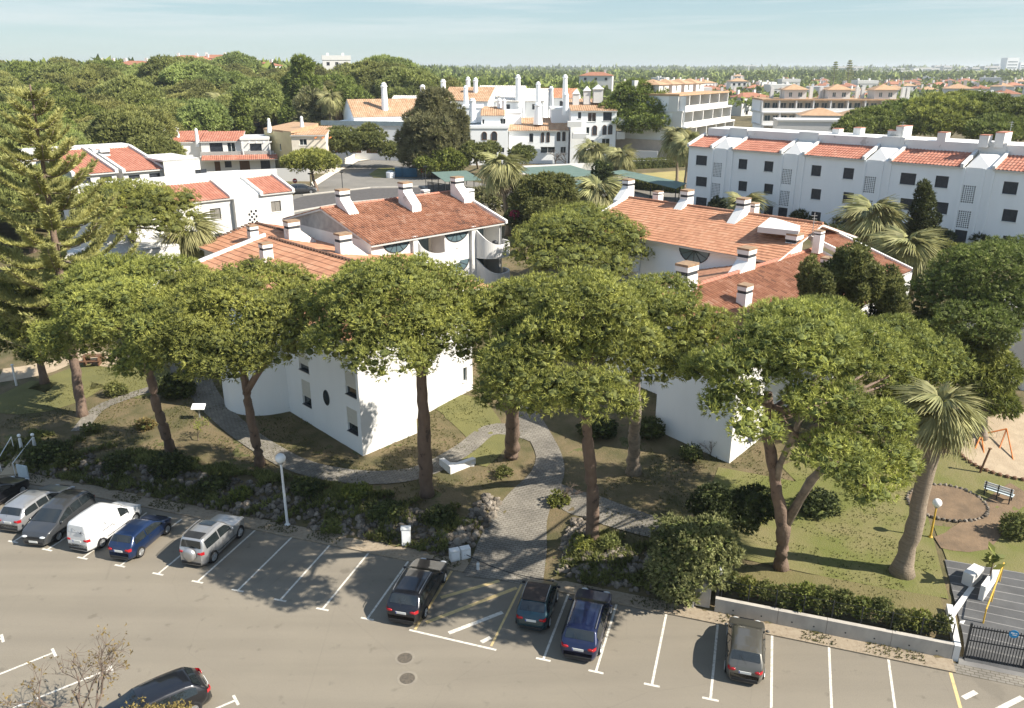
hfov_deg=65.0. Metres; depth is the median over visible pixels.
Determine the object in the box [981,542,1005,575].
planter plant
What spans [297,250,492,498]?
umbrella pine
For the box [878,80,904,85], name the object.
town house
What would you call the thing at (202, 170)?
window
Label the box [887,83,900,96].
town house
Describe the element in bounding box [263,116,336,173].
villa
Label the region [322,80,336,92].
fan palm
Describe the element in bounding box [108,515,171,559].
parked car
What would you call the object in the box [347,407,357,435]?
window
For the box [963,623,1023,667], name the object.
driveway gate
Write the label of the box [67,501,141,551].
parked van
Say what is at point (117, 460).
shrub
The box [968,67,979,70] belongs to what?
apartment block
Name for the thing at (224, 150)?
villa
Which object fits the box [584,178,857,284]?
apartment house
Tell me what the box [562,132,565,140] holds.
window
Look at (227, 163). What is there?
window
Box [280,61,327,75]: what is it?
umbrella pine
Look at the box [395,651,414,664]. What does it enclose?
manhole cover
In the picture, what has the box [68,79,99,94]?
umbrella pine
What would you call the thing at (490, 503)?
rock bank
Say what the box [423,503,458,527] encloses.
shrub
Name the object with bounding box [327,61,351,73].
umbrella pine
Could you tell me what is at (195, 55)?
town house
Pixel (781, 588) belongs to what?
hedge shrub
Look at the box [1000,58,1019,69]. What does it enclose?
tower block
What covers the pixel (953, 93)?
umbrella pine
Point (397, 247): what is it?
half moon window
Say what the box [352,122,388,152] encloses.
shrub
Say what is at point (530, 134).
window
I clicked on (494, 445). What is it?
lawn
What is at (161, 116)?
umbrella pine
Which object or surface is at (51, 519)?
parked car
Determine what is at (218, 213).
window
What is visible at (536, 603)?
parked car
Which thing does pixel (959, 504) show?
flower bed
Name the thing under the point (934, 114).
umbrella pine
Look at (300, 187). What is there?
parked car
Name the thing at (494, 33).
sky
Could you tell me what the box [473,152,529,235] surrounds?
fan palm
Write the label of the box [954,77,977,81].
town house
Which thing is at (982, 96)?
umbrella pine
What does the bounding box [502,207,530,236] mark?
bougainvillea
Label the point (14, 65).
umbrella pine
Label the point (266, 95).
umbrella pine
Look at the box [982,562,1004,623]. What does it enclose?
painted line
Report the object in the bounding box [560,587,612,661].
parked car
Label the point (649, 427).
shrub
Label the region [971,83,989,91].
town house
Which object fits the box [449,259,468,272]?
half moon window
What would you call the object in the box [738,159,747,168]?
window
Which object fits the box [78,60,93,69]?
umbrella pine
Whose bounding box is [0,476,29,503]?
parked car
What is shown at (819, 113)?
pavilion
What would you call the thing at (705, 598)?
meter cabinet
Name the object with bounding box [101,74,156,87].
umbrella pine
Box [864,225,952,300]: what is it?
fan palm
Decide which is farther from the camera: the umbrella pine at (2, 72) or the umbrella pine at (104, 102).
the umbrella pine at (2, 72)
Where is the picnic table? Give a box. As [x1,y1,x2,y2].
[79,353,107,365]
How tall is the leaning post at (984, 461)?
1.694 m
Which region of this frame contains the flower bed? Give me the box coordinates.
[905,483,989,522]
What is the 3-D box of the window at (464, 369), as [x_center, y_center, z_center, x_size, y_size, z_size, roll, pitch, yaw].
[-3.621,1.506,60.464,0.402,1.150,0.090,-18,26,-41]
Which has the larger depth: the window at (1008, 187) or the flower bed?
the window at (1008, 187)
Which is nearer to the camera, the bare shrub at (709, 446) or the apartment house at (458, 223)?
the bare shrub at (709, 446)
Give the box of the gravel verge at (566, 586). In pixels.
[0,468,954,669]
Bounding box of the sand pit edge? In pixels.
[954,445,1023,480]
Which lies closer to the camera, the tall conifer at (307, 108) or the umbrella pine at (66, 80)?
the tall conifer at (307, 108)
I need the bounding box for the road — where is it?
[293,160,508,214]
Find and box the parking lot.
[0,484,1023,707]
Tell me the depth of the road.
135.85 m
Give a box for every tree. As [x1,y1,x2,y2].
[0,623,132,707]
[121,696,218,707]
[393,85,473,172]
[411,146,468,173]
[459,140,502,168]
[505,170,580,221]
[550,150,560,163]
[554,152,567,163]
[905,322,958,384]
[949,323,1023,440]
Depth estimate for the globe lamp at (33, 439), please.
54.83 m
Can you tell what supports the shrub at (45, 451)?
on the ground at (642, 494)
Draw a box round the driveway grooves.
[947,560,1023,658]
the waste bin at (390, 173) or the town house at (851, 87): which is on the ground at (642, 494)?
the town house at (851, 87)
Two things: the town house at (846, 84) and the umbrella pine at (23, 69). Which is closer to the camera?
the umbrella pine at (23, 69)
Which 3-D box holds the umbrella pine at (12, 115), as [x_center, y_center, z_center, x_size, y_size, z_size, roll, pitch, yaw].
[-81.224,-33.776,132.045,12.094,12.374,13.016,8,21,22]
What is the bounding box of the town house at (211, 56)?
[204,52,225,59]
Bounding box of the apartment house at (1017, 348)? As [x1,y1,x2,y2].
[962,306,1023,389]
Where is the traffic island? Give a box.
[293,187,423,209]
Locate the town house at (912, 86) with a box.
[897,81,916,90]
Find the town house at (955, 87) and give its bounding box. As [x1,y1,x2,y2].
[942,80,973,92]
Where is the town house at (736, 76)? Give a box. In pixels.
[733,73,743,79]
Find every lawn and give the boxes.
[0,360,170,413]
[436,395,504,466]
[713,467,948,598]
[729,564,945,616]
[783,448,1023,534]
[934,525,1023,572]
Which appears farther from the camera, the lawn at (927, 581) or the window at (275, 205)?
the window at (275, 205)
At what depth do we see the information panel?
58.25 m
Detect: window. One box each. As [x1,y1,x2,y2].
[128,175,139,178]
[149,173,159,177]
[195,169,206,173]
[209,143,222,151]
[210,208,220,219]
[214,161,220,170]
[224,161,231,167]
[227,142,235,150]
[239,161,249,169]
[250,143,261,150]
[260,160,270,168]
[271,201,280,211]
[298,351,308,373]
[299,139,306,144]
[301,379,311,407]
[323,390,329,405]
[345,370,356,398]
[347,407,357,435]
[383,240,409,252]
[445,229,467,241]
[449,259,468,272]
[463,367,465,380]
[482,132,486,139]
[491,131,496,140]
[500,118,505,123]
[529,133,532,141]
[540,147,554,152]
[546,132,549,141]
[560,147,565,152]
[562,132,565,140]
[588,113,595,121]
[592,125,596,134]
[602,125,606,134]
[602,139,609,145]
[603,112,611,120]
[608,124,612,134]
[679,248,709,262]
[696,155,706,165]
[696,176,706,186]
[696,197,706,205]
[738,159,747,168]
[738,181,746,190]
[764,103,769,107]
[764,115,769,120]
[764,161,773,171]
[764,184,772,193]
[764,206,772,214]
[811,165,821,175]
[811,189,820,199]
[811,211,820,221]
[843,168,853,178]
[843,192,853,202]
[900,173,915,184]
[900,198,912,209]
[934,176,948,187]
[934,202,948,213]
[1001,209,1017,221]
[1002,181,1018,194]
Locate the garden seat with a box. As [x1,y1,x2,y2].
[439,457,475,473]
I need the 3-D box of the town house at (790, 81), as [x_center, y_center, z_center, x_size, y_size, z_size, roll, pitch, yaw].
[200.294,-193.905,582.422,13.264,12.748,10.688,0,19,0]
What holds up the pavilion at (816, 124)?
on the ground at (642, 494)
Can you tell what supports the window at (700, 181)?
in the apartment block at (978, 186)
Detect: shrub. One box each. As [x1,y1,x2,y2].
[20,437,73,466]
[53,448,87,470]
[78,421,102,435]
[100,454,134,473]
[102,380,128,398]
[133,416,157,432]
[145,449,193,479]
[157,372,196,399]
[196,472,231,493]
[227,484,252,503]
[289,476,325,499]
[320,517,343,533]
[327,124,366,155]
[335,481,373,501]
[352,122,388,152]
[367,497,403,522]
[377,140,398,160]
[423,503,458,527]
[471,185,516,211]
[493,464,513,479]
[507,142,537,164]
[546,488,571,507]
[561,484,582,498]
[573,533,594,551]
[575,415,618,439]
[598,533,622,550]
[639,415,665,439]
[678,442,703,462]
[699,441,716,455]
[706,195,727,208]
[715,570,740,593]
[735,574,757,599]
[752,578,776,600]
[768,582,794,608]
[788,580,816,612]
[789,208,813,219]
[793,486,843,519]
[808,584,835,615]
[826,588,856,616]
[832,216,844,227]
[846,594,872,620]
[865,596,893,622]
[883,607,912,630]
[905,607,931,632]
[926,611,954,634]
[939,230,958,243]
[967,232,991,244]
[997,511,1023,541]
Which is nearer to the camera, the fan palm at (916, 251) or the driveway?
the driveway
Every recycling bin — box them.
[395,167,402,176]
[402,167,408,176]
[409,167,417,176]
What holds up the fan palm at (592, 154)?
on the grass verge
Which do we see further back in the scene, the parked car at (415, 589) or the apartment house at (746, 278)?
the apartment house at (746, 278)
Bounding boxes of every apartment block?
[615,78,734,157]
[686,125,1023,244]
[751,84,910,133]
[834,66,857,70]
[912,67,932,70]
[932,65,948,67]
[940,66,951,70]
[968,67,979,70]
[979,66,997,71]
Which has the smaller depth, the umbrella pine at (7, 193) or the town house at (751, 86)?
the umbrella pine at (7, 193)
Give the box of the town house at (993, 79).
[979,76,1001,82]
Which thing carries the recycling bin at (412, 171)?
on the road
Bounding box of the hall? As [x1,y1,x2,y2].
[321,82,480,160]
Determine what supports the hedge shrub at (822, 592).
on the ground at (642, 494)
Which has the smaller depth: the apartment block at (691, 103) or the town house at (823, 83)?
the apartment block at (691, 103)
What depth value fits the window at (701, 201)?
108.42 m
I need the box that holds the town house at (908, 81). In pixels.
[901,79,919,82]
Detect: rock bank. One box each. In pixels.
[0,442,470,555]
[446,493,501,556]
[554,515,674,602]
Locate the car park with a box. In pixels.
[519,174,680,201]
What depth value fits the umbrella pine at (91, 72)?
230.84 m
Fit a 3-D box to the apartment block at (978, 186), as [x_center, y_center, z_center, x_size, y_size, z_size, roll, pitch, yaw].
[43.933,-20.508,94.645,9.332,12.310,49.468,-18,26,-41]
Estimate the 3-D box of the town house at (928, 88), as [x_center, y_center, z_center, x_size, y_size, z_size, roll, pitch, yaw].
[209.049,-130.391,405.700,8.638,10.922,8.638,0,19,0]
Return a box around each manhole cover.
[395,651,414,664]
[397,671,417,685]
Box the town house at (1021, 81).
[1010,78,1023,83]
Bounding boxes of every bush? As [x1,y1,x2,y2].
[642,510,746,608]
[685,481,774,536]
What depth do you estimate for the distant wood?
888.96 m
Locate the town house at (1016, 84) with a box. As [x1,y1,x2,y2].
[1005,80,1023,88]
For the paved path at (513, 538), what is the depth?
46.38 m
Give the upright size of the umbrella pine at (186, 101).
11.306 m
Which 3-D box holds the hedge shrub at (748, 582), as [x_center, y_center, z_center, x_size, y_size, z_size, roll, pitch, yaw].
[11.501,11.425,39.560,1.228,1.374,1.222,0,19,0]
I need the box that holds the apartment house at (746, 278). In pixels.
[607,229,912,462]
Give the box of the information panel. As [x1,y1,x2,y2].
[191,403,205,417]
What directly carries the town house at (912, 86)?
on the ground at (642, 494)
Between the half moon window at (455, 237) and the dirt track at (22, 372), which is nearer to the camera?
the dirt track at (22, 372)
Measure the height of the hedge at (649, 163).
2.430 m
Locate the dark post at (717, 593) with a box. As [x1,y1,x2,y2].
[714,566,721,604]
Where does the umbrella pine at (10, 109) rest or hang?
on the ground at (642, 494)
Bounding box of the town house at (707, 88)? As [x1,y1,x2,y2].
[704,87,711,90]
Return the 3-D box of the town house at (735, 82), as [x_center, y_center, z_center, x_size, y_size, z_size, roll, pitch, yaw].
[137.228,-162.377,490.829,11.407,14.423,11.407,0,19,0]
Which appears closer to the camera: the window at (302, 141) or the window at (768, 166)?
the window at (768, 166)
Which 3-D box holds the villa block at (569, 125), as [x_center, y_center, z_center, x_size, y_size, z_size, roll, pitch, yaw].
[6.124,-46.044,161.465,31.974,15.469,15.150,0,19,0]
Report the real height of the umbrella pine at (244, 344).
14.489 m
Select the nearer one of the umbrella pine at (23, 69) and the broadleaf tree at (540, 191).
the broadleaf tree at (540, 191)
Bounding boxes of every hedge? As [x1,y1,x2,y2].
[629,157,684,168]
[634,179,684,192]
[813,220,845,230]
[937,240,962,260]
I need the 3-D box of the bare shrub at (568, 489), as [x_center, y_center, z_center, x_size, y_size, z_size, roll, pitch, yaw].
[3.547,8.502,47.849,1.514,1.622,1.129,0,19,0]
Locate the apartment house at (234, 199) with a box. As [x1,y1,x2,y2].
[64,170,294,285]
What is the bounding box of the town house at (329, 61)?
[321,53,350,71]
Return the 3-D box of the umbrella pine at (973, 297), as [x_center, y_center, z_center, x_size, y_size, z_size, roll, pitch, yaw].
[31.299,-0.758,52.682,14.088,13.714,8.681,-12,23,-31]
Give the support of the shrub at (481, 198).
on the ground at (642, 494)
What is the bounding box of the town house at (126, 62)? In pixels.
[123,58,147,65]
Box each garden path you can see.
[71,355,184,430]
[191,375,539,483]
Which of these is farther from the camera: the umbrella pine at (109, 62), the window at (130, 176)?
the umbrella pine at (109, 62)
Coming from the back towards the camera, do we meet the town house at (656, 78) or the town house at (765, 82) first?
the town house at (656, 78)
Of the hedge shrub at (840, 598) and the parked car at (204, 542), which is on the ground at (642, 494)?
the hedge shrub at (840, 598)
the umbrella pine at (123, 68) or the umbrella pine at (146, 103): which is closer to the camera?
the umbrella pine at (146, 103)
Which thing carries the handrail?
on the ground at (642, 494)
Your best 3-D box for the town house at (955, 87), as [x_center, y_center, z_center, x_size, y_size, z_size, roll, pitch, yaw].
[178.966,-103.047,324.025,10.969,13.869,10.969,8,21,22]
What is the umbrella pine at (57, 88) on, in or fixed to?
on the ground at (642, 494)
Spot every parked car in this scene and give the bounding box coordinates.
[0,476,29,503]
[0,484,74,531]
[21,489,95,545]
[103,667,211,707]
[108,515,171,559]
[179,514,243,565]
[291,183,316,193]
[386,558,446,624]
[515,579,560,630]
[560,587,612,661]
[724,616,769,683]
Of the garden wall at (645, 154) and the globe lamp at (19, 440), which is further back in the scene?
the garden wall at (645, 154)
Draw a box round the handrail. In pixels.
[0,437,32,475]
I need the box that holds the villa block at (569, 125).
[462,84,624,164]
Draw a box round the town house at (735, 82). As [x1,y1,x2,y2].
[726,76,747,90]
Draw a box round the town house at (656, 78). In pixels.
[651,76,668,79]
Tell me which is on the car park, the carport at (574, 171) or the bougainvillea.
the carport at (574, 171)
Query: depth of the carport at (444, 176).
123.99 m
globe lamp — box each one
[17,434,22,447]
[30,433,35,445]
[275,453,289,525]
[928,498,941,537]
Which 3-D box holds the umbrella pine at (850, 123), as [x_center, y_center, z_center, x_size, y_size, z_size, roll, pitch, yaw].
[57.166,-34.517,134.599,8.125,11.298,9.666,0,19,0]
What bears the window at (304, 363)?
in the apartment house at (362, 413)
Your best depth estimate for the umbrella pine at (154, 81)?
236.35 m
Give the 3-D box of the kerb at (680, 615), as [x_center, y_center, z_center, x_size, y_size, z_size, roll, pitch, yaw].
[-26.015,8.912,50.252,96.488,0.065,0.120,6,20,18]
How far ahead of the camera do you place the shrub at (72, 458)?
52.95 m
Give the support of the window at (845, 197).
in the apartment block at (978, 186)
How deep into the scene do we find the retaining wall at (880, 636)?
37.67 m
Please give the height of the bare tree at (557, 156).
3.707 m
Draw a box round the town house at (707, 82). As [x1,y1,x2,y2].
[699,78,715,85]
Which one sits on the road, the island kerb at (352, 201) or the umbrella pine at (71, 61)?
the island kerb at (352, 201)
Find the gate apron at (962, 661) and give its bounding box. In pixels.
[958,657,1023,676]
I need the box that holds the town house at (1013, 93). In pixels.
[996,86,1020,96]
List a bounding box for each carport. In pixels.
[431,171,482,190]
[519,165,590,176]
[612,170,686,201]
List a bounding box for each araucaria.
[0,85,139,417]
[827,61,840,84]
[839,59,853,83]
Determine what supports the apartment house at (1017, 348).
on the ground at (642, 494)
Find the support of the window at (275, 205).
in the apartment house at (234, 199)
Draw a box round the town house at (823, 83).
[815,80,832,85]
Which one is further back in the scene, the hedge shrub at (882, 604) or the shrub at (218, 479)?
the shrub at (218, 479)
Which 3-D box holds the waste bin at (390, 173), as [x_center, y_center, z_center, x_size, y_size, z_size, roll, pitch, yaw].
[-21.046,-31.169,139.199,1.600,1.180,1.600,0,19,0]
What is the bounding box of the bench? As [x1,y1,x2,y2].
[983,481,1014,503]
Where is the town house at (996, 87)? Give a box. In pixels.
[990,80,1014,90]
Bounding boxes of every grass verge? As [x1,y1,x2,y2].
[369,168,394,177]
[635,170,684,181]
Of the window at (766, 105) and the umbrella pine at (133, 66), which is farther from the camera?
the umbrella pine at (133, 66)
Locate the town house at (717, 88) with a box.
[704,83,725,90]
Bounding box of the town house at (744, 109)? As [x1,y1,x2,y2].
[728,90,768,115]
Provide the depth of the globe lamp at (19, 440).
54.89 m
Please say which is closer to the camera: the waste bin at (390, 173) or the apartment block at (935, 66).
the waste bin at (390, 173)
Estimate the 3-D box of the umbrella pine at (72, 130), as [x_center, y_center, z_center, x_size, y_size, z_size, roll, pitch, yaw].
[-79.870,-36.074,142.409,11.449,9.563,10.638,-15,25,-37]
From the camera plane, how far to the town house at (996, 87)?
385.71 m
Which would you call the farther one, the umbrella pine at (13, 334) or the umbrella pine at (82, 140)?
the umbrella pine at (82, 140)
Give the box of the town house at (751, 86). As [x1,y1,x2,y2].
[743,82,760,91]
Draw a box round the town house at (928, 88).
[917,84,939,92]
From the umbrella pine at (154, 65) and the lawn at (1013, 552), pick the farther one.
the umbrella pine at (154, 65)
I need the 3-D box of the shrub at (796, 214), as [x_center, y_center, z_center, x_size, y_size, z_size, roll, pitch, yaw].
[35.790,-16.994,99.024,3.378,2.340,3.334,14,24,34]
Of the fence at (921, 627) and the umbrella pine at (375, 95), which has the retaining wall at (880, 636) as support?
the fence at (921, 627)
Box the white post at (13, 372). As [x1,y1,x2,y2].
[10,364,17,385]
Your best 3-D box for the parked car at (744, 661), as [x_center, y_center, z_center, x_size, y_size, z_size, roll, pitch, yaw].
[10.589,13.092,36.355,2.017,1.439,3.933,6,20,16]
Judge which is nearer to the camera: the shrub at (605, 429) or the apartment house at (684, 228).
the shrub at (605, 429)
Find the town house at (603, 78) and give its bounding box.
[579,70,613,91]
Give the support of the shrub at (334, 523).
on the ground at (642, 494)
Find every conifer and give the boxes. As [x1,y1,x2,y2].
[227,89,255,134]
[276,53,323,124]
[290,84,334,125]
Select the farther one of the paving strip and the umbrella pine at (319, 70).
the umbrella pine at (319, 70)
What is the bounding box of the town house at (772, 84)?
[764,82,798,95]
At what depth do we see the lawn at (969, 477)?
48.89 m
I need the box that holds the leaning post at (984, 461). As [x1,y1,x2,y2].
[979,448,991,472]
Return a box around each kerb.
[0,476,955,672]
[294,186,431,211]
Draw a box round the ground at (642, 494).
[0,80,1023,686]
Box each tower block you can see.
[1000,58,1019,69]
[1018,63,1023,69]
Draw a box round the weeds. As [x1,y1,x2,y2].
[16,474,924,663]
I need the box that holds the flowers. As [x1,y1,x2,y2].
[509,210,519,216]
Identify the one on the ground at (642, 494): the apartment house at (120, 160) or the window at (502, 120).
the apartment house at (120, 160)
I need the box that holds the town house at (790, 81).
[777,77,800,85]
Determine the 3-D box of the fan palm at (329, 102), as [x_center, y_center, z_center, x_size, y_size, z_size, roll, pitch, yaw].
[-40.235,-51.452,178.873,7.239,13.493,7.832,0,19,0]
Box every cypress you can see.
[590,159,604,181]
[599,161,613,179]
[905,178,944,252]
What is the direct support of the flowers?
on the ground at (642, 494)
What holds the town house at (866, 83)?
on the ground at (642, 494)
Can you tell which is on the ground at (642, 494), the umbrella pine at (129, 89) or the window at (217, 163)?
the umbrella pine at (129, 89)
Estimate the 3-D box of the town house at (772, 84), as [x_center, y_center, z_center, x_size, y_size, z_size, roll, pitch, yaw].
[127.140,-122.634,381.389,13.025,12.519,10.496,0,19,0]
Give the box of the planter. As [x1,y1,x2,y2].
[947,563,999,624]
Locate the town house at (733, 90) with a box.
[720,87,735,92]
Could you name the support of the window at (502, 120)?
in the villa block at (569, 125)
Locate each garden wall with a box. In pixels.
[164,168,309,180]
[521,159,662,173]
[630,150,657,158]
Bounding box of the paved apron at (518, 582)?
[464,564,545,584]
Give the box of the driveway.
[945,560,1023,672]
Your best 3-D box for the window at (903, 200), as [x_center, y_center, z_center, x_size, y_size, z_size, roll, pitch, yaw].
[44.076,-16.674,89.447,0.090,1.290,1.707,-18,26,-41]
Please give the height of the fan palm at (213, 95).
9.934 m
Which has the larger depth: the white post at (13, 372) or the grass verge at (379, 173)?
the grass verge at (379, 173)
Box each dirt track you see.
[0,348,117,381]
[934,483,1023,551]
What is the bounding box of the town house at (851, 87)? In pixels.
[850,86,867,95]
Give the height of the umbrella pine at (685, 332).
14.355 m
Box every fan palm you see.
[157,210,228,261]
[205,92,234,99]
[315,91,344,120]
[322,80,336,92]
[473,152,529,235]
[570,137,610,164]
[573,173,632,214]
[600,143,640,172]
[657,126,692,180]
[663,129,707,188]
[720,191,778,214]
[826,193,912,247]
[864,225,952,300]
[886,376,1000,580]
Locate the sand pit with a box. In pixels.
[961,412,1023,477]
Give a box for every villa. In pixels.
[173,127,277,171]
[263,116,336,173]
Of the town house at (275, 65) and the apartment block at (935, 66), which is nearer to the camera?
the town house at (275, 65)
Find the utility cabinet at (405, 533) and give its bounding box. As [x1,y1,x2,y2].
[400,525,410,545]
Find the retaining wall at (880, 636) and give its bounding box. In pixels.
[714,596,960,661]
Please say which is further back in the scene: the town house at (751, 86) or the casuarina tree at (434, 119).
the town house at (751, 86)
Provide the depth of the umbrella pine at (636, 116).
156.14 m
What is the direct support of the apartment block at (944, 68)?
on the ground at (642, 494)
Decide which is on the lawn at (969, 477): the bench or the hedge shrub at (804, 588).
the bench
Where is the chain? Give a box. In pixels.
[467,555,553,581]
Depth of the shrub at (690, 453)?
51.59 m
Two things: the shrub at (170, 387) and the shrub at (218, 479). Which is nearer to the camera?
the shrub at (218, 479)
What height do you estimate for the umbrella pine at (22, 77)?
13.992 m
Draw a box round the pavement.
[311,159,369,185]
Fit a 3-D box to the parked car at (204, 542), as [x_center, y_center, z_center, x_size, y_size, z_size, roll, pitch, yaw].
[-16.661,10.014,44.563,2.118,1.764,4.340,5,20,14]
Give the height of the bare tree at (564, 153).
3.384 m
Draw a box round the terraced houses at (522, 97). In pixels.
[391,74,580,117]
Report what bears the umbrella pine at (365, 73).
on the ground at (642, 494)
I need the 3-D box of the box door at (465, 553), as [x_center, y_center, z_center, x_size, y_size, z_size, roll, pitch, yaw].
[-2.490,10.896,43.698,0.400,0.400,0.015,-7,21,-19]
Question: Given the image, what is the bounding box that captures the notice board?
[16,464,29,478]
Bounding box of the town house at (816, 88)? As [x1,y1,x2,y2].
[806,84,828,92]
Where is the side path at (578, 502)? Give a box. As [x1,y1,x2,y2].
[556,484,660,536]
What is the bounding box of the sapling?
[191,416,210,440]
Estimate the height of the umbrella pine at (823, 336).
15.766 m
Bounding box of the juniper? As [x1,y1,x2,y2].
[794,237,912,336]
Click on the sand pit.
(1001, 460)
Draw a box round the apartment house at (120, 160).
[12,143,206,220]
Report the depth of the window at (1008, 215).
82.56 m
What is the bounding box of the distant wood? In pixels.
[3,54,1023,111]
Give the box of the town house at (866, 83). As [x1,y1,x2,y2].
[851,78,878,87]
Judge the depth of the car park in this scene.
120.69 m
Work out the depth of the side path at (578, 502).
46.40 m
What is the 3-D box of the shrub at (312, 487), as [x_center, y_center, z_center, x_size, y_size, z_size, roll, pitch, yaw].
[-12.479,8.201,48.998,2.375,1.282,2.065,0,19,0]
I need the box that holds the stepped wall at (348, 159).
[337,154,355,165]
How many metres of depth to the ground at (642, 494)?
53.07 m
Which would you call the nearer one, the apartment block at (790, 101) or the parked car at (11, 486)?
the parked car at (11, 486)
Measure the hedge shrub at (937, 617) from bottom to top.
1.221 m
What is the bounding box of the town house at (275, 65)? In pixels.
[262,60,281,67]
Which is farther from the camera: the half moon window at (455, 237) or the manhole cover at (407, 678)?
the half moon window at (455, 237)
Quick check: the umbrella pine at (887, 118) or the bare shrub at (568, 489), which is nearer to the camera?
the bare shrub at (568, 489)
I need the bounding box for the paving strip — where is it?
[954,663,1023,686]
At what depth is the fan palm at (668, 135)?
131.65 m
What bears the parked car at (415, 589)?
on the parking lot
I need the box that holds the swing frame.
[975,428,1013,459]
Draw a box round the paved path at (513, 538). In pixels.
[464,394,564,581]
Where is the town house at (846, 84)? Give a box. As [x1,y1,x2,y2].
[840,81,856,87]
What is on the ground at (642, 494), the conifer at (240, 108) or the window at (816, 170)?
the conifer at (240, 108)
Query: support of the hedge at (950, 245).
on the ground at (642, 494)
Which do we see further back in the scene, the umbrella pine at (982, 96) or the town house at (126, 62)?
the town house at (126, 62)
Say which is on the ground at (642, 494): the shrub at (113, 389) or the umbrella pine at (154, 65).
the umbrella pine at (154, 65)
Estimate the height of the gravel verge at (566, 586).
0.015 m
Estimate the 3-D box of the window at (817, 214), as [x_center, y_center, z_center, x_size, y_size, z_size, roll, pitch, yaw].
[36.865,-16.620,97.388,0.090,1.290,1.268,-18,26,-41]
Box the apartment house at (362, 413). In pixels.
[193,219,487,455]
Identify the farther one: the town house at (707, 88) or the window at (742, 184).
the town house at (707, 88)
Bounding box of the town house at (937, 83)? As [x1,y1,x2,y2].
[926,80,947,85]
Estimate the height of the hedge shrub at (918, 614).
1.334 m
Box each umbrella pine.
[0,62,9,69]
[0,70,24,85]
[0,75,24,88]
[0,85,18,98]
[0,94,39,103]
[0,98,66,124]
[0,110,45,134]
[0,118,10,129]
[0,124,57,166]
[0,163,70,253]
[0,263,109,384]
[4,59,39,72]
[9,70,36,85]
[15,65,38,72]
[18,80,78,98]
[25,249,233,452]
[27,61,78,84]
[32,72,84,87]
[39,130,91,144]
[44,56,82,67]
[45,92,103,119]
[49,110,78,128]
[60,124,82,133]
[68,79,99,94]
[69,176,203,244]
[72,62,123,81]
[72,115,94,124]
[73,93,125,113]
[74,122,88,133]
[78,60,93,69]
[82,106,170,144]
[85,73,165,104]
[93,58,127,66]
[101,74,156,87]
[107,65,133,72]
[117,103,180,137]
[123,68,141,78]
[126,132,187,163]
[127,62,144,68]
[131,254,319,467]
[132,96,168,107]
[137,53,205,83]
[140,75,163,87]
[149,99,188,115]
[157,60,230,88]
[158,84,173,93]
[165,78,223,94]
[165,86,222,100]
[168,97,190,103]
[172,119,187,130]
[175,96,234,130]
[211,50,261,69]
[214,93,255,115]
[215,63,236,72]
[216,80,231,91]
[220,70,252,84]
[224,63,254,72]
[225,78,285,133]
[238,68,258,75]
[256,67,268,73]
[259,67,281,76]
[259,70,288,85]
[278,146,342,190]
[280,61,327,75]
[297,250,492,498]
[316,70,372,120]
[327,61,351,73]
[335,58,405,93]
[354,54,417,67]
[364,81,378,98]
[373,65,446,98]
[441,76,463,88]
[456,75,485,86]
[467,271,586,460]
[473,264,668,540]
[502,200,655,279]
[573,271,738,476]
[597,77,671,133]
[674,292,980,571]
[829,113,878,133]
[838,103,913,134]
[873,97,924,135]
[901,93,986,136]
[906,233,1023,398]
[920,88,976,136]
[955,90,1014,139]
[961,112,1023,141]
[975,93,1023,141]
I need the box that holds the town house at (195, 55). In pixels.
[177,53,198,57]
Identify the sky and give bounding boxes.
[0,0,1023,67]
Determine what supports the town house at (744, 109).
on the ground at (642, 494)
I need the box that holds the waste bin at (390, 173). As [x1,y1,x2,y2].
[386,170,394,177]
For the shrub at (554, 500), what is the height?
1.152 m
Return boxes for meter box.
[449,545,470,561]
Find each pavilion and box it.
[773,118,885,133]
[795,108,841,117]
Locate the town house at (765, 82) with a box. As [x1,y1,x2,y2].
[755,80,776,84]
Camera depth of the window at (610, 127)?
157.32 m
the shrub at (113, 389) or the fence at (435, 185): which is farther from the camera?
the fence at (435, 185)
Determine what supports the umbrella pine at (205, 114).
on the ground at (642, 494)
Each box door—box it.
[452,553,458,559]
[463,550,469,557]
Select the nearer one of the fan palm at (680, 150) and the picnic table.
the picnic table
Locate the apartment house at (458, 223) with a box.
[282,176,509,285]
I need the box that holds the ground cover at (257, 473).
[0,427,665,597]
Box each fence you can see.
[427,182,470,192]
[721,581,955,641]
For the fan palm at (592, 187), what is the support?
on the ground at (642, 494)
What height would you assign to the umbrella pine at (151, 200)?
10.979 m
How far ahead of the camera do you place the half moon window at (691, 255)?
68.64 m
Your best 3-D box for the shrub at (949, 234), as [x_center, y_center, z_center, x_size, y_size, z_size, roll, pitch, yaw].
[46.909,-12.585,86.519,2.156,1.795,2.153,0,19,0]
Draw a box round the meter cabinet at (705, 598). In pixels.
[695,577,710,607]

